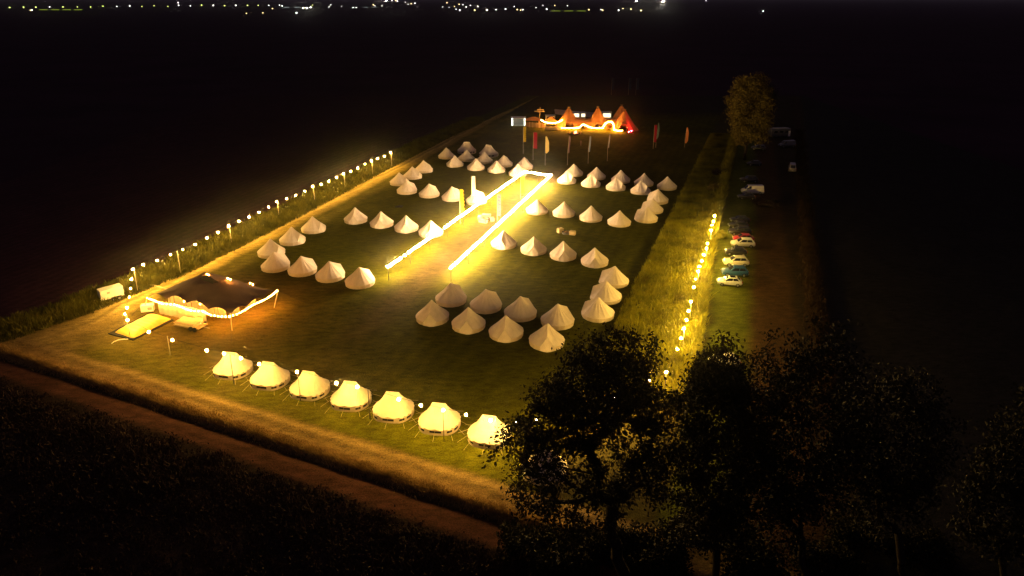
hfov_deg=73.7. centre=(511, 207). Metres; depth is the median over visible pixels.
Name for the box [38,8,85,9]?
lit shed
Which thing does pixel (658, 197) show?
bell tent
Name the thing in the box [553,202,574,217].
bell tent
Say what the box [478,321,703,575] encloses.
tree
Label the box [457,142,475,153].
twin pole tent
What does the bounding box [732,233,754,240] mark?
parked car
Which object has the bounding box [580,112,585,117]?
food stall
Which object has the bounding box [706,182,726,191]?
bush
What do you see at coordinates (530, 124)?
timber fence
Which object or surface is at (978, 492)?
tree
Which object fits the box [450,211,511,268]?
festoon string
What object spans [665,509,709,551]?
bush
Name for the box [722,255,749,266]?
parked car
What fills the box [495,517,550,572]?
bush
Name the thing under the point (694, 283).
festoon string
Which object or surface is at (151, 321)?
inflatable mat
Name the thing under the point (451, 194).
bell tent
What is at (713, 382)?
tree
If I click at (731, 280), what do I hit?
parked car
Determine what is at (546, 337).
bell tent
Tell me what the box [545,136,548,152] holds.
festival flag
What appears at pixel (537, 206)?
bell tent
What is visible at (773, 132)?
motorhome
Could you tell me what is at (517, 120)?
shelter
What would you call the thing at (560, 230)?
straw bale
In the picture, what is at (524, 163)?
bell tent
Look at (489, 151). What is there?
twin pole tent
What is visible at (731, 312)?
car park
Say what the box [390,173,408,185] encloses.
bell tent
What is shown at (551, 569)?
bush
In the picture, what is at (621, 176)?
bell tent
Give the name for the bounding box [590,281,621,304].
bell tent
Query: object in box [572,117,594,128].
canvas awning
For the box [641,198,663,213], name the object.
bell tent
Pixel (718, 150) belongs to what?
tall crop
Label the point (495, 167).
bell tent
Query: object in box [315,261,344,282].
bell tent
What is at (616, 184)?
bell tent
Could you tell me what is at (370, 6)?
lit shed
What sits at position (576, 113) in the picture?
food stall
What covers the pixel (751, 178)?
parked car
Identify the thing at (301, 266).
bell tent
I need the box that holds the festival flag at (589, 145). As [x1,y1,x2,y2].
[588,136,590,153]
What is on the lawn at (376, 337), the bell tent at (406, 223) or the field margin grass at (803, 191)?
the bell tent at (406, 223)
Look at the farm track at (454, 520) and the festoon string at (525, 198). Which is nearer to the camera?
the farm track at (454, 520)
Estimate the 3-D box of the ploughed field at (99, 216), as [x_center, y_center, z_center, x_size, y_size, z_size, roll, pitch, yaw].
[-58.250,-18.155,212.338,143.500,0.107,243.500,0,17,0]
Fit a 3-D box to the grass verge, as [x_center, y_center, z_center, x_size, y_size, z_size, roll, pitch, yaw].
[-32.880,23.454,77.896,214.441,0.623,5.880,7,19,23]
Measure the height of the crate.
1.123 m
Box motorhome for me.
[768,127,790,137]
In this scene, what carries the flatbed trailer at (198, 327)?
on the lawn at (376, 337)
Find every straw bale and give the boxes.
[478,219,487,222]
[557,227,563,232]
[569,230,575,235]
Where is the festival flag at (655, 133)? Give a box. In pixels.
[653,125,656,143]
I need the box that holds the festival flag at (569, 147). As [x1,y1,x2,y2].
[567,136,570,164]
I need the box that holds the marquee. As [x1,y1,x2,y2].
[131,272,314,340]
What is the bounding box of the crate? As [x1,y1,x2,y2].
[193,317,202,324]
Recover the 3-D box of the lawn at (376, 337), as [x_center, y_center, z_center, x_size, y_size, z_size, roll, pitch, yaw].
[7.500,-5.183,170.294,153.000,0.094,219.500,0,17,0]
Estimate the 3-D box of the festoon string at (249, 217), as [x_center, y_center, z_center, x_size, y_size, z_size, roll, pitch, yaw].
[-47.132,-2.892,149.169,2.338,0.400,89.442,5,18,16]
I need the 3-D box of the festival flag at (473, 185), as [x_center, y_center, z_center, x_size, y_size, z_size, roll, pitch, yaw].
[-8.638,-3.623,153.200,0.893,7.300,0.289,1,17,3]
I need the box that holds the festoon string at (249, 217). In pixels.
[132,152,390,269]
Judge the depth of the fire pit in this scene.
136.54 m
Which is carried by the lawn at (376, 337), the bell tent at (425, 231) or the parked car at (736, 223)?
the bell tent at (425, 231)
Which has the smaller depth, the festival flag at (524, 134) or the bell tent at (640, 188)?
the bell tent at (640, 188)
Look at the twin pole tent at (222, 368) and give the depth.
85.12 m
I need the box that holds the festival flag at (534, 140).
[533,132,536,148]
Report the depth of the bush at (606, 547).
57.07 m
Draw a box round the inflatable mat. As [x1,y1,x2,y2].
[108,312,173,340]
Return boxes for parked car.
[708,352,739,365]
[717,275,742,286]
[721,265,748,276]
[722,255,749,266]
[724,246,747,255]
[728,220,748,227]
[728,225,752,234]
[730,215,750,222]
[730,237,755,247]
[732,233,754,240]
[737,192,755,199]
[740,175,758,182]
[747,160,761,165]
[751,144,765,150]
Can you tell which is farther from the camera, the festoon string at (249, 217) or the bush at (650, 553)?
the festoon string at (249, 217)
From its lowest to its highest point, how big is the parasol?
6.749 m
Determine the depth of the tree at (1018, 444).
50.28 m
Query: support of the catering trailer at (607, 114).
on the lawn at (376, 337)
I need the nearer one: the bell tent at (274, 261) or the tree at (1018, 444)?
the tree at (1018, 444)
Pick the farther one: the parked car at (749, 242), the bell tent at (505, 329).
the parked car at (749, 242)
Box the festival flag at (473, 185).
[471,176,475,195]
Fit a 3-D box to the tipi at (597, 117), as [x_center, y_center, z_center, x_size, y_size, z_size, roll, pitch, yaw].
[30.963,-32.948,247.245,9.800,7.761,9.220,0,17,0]
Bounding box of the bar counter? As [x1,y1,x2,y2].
[545,127,559,129]
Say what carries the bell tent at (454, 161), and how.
on the lawn at (376, 337)
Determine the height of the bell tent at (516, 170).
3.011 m
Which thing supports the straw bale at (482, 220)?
on the lawn at (376, 337)
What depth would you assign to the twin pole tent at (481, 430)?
72.19 m
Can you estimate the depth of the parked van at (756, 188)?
163.61 m
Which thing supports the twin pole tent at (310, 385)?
on the lawn at (376, 337)
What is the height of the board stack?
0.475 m
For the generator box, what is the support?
on the lawn at (376, 337)
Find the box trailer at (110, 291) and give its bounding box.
[97,283,123,300]
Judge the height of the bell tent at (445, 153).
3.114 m
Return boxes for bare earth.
[741,111,825,570]
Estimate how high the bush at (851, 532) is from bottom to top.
2.799 m
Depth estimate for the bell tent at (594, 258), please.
120.04 m
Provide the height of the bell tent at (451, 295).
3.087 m
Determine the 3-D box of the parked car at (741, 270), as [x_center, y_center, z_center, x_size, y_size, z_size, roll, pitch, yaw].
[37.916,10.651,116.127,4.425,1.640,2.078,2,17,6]
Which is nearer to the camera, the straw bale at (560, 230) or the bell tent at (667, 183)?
the straw bale at (560, 230)
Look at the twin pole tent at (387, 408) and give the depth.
76.52 m
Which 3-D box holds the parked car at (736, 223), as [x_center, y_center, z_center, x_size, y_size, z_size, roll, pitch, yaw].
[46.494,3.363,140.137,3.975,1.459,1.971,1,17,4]
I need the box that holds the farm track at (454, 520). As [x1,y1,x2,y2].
[0,360,655,575]
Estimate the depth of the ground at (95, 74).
546.55 m
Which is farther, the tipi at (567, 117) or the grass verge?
the tipi at (567, 117)
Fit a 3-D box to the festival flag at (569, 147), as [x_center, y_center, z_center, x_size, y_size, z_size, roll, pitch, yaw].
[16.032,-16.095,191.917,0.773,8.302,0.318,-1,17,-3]
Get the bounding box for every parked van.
[741,184,764,194]
[778,140,795,147]
[788,162,796,171]
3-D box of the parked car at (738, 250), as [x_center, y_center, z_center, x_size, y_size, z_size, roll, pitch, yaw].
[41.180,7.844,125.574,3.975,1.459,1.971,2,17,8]
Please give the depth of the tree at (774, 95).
254.83 m
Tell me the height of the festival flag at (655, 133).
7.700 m
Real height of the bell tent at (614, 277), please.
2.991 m
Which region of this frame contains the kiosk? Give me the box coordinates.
[545,115,555,124]
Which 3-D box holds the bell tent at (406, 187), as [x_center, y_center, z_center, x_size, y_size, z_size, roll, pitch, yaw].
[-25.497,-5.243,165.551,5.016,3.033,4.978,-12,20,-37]
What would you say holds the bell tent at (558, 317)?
on the lawn at (376, 337)
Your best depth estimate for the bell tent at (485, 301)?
102.79 m
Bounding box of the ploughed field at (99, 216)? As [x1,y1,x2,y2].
[0,96,537,329]
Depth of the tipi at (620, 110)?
249.94 m
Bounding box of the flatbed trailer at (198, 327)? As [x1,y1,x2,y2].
[175,321,207,331]
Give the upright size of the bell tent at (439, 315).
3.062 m
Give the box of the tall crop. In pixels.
[583,129,736,402]
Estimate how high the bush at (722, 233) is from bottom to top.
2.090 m
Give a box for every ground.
[0,0,1023,183]
[0,374,584,575]
[549,98,744,525]
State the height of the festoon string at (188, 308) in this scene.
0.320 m
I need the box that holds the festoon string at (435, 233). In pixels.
[387,205,475,267]
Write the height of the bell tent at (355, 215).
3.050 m
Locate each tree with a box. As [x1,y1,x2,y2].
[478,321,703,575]
[656,329,777,575]
[721,71,778,159]
[725,311,880,575]
[749,83,778,113]
[819,359,976,575]
[929,421,1023,575]
[963,377,1023,527]
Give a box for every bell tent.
[257,239,284,258]
[261,252,289,272]
[279,227,305,245]
[287,256,316,276]
[301,216,325,233]
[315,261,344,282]
[344,207,366,224]
[345,267,374,288]
[370,211,393,228]
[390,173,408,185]
[394,215,417,232]
[397,180,416,194]
[403,167,421,179]
[415,160,432,172]
[416,300,448,326]
[418,220,442,237]
[419,184,438,197]
[435,283,466,306]
[438,148,453,158]
[441,186,459,201]
[446,155,463,167]
[452,307,485,334]
[458,150,474,161]
[466,190,486,204]
[467,158,484,170]
[470,289,501,313]
[477,152,492,163]
[487,161,504,173]
[489,315,523,342]
[491,230,516,249]
[498,155,512,166]
[504,296,536,321]
[508,164,526,176]
[515,157,532,169]
[520,237,546,255]
[526,199,547,214]
[529,323,564,351]
[541,304,574,330]
[550,241,576,261]
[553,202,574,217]
[557,171,575,183]
[565,164,582,176]
[579,206,602,222]
[581,174,600,187]
[581,248,608,267]
[581,297,614,322]
[587,167,605,179]
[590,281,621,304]
[599,266,628,287]
[606,177,625,190]
[607,210,630,227]
[611,170,629,183]
[630,181,650,194]
[634,173,653,186]
[634,206,657,222]
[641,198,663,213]
[647,189,668,204]
[657,176,676,190]
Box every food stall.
[573,111,579,117]
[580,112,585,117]
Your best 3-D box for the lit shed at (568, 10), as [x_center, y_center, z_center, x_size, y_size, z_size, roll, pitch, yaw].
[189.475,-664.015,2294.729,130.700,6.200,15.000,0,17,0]
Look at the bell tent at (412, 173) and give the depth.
177.86 m
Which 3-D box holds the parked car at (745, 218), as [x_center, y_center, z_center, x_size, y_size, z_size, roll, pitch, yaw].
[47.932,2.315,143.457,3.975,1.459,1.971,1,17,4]
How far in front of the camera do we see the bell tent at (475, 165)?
186.83 m
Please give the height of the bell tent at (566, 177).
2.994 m
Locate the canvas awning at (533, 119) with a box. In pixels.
[524,117,542,125]
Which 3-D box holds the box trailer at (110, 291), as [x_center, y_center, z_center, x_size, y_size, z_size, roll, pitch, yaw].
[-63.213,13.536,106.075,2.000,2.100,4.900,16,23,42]
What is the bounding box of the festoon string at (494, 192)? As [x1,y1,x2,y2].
[476,171,524,205]
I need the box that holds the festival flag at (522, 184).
[520,176,524,198]
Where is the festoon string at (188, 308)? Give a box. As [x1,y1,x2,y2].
[149,298,229,316]
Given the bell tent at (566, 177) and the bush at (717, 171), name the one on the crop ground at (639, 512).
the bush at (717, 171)
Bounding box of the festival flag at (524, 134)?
[523,127,525,141]
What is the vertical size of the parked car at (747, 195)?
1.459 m
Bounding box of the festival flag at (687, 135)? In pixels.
[684,127,688,146]
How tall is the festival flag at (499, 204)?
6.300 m
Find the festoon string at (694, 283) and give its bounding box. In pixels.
[680,215,714,338]
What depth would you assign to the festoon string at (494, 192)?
160.44 m
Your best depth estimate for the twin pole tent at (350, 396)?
78.62 m
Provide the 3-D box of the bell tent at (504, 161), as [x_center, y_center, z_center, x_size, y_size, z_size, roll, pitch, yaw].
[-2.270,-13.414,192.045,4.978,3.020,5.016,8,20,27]
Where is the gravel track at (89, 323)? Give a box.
[27,100,531,343]
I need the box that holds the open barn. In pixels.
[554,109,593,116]
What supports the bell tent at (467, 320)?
on the lawn at (376, 337)
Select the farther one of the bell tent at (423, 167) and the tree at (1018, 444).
the bell tent at (423, 167)
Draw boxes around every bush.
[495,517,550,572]
[522,516,604,575]
[580,522,639,570]
[624,517,693,575]
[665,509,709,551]
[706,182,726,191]
[709,229,727,238]
[712,168,726,174]
[720,522,791,575]
[824,508,889,561]
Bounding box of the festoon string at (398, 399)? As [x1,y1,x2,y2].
[126,319,466,415]
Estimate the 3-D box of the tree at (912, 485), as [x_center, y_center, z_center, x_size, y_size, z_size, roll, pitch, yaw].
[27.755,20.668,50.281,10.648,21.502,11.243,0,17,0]
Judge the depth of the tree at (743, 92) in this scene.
192.26 m
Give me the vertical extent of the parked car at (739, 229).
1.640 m
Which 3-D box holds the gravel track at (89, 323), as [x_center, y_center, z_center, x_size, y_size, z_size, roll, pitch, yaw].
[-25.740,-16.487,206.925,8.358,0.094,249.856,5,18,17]
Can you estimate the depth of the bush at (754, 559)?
55.19 m
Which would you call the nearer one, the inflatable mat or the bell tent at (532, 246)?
the inflatable mat
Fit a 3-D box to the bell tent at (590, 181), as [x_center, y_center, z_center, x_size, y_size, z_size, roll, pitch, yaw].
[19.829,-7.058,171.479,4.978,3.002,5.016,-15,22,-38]
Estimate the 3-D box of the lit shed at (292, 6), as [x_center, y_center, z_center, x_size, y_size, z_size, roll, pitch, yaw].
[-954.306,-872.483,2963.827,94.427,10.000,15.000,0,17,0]
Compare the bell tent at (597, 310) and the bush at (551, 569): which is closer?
the bush at (551, 569)
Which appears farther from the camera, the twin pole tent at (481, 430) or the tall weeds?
the tall weeds
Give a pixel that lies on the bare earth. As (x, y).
(772, 291)
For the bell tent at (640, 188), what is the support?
on the lawn at (376, 337)
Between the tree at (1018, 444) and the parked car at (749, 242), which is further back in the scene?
the parked car at (749, 242)
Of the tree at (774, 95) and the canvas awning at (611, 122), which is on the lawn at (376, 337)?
the canvas awning at (611, 122)
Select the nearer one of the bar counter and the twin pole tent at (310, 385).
the twin pole tent at (310, 385)
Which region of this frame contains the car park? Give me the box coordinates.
[658,103,757,551]
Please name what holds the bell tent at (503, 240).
on the lawn at (376, 337)
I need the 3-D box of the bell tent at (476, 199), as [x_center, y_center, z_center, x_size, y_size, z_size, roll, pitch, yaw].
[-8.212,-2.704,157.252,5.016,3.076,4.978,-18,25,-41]
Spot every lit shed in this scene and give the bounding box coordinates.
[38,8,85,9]
[281,6,303,7]
[361,6,378,7]
[549,10,587,10]
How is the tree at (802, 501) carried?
on the grass verge
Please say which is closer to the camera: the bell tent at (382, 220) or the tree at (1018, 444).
the tree at (1018, 444)
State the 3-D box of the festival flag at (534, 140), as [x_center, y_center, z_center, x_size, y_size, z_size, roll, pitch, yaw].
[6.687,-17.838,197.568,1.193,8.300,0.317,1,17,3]
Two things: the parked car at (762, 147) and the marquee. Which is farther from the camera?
the parked car at (762, 147)
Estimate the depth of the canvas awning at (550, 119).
247.51 m
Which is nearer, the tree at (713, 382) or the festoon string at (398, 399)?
the tree at (713, 382)
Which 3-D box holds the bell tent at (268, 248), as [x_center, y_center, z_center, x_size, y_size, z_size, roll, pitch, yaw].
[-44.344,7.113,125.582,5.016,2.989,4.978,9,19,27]
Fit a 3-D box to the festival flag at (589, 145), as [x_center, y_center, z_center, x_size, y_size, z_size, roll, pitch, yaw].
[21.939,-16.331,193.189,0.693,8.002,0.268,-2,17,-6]
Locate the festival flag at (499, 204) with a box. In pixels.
[497,194,500,221]
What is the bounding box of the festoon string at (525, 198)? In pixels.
[512,174,551,211]
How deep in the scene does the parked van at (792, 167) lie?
184.07 m
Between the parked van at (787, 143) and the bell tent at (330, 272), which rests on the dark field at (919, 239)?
the parked van at (787, 143)
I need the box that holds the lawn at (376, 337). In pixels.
[20,115,721,491]
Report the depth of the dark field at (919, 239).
122.45 m
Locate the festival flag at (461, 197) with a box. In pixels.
[459,189,464,213]
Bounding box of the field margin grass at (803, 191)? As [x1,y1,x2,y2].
[793,129,842,399]
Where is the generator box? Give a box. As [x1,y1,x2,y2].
[140,303,154,312]
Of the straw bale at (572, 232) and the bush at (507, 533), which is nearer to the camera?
the bush at (507, 533)
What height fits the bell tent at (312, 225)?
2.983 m
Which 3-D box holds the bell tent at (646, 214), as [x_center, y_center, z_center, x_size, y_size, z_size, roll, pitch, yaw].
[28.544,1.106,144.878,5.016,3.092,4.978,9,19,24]
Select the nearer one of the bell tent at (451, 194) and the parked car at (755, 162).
the bell tent at (451, 194)
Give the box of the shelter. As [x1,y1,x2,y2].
[511,116,525,125]
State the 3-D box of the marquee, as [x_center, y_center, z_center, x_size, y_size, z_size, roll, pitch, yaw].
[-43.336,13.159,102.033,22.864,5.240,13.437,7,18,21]
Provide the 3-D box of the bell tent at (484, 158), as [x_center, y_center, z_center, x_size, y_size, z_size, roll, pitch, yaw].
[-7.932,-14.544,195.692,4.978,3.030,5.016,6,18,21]
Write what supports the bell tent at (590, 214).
on the lawn at (376, 337)
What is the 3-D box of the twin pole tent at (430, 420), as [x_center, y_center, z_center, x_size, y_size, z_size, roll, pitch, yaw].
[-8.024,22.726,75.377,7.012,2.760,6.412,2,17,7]
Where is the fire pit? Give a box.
[562,230,568,234]
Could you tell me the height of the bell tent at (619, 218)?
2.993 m
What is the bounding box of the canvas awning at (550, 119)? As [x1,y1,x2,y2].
[544,117,557,124]
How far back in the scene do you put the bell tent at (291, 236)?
130.64 m
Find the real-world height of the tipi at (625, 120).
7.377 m
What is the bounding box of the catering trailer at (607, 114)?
[601,111,611,118]
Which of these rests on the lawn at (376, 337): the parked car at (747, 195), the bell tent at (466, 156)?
the bell tent at (466, 156)
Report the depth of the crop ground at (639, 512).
71.34 m
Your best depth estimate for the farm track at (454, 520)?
69.87 m
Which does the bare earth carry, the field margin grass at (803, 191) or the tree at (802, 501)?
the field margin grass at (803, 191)
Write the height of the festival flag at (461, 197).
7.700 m
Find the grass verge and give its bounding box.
[0,336,802,575]
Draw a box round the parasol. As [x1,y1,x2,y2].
[535,107,544,122]
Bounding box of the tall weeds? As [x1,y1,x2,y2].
[0,116,484,337]
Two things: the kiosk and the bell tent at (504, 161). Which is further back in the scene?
the kiosk
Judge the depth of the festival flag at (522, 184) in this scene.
159.41 m
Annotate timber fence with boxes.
[526,122,539,127]
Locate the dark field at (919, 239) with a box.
[506,96,1023,575]
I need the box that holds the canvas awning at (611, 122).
[602,117,618,125]
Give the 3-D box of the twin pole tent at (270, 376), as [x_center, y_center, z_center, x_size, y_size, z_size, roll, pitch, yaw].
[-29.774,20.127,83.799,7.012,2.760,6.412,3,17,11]
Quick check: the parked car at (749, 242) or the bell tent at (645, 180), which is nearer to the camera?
the parked car at (749, 242)
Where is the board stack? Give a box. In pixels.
[174,316,202,327]
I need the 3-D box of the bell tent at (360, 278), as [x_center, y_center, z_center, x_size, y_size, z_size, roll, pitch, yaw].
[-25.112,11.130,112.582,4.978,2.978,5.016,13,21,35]
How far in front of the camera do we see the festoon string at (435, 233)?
126.98 m
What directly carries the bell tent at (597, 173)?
on the lawn at (376, 337)
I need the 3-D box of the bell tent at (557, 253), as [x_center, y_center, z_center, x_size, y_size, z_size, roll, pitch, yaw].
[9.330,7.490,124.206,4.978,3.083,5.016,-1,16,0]
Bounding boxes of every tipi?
[554,106,581,128]
[584,106,610,129]
[610,104,623,127]
[610,109,637,131]
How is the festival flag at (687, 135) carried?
on the lawn at (376, 337)
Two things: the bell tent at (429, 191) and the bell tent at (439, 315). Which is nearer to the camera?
the bell tent at (439, 315)
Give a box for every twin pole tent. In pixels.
[207,352,255,383]
[242,361,297,391]
[280,370,338,401]
[322,381,378,414]
[365,391,423,428]
[409,402,469,439]
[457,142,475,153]
[458,414,511,453]
[479,144,497,157]
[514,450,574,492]
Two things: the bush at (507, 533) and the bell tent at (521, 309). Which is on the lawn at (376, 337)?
the bell tent at (521, 309)
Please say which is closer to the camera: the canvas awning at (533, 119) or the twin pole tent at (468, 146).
the twin pole tent at (468, 146)
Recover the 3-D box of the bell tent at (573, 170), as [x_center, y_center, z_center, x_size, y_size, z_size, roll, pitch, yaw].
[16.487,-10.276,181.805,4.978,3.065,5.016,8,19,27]

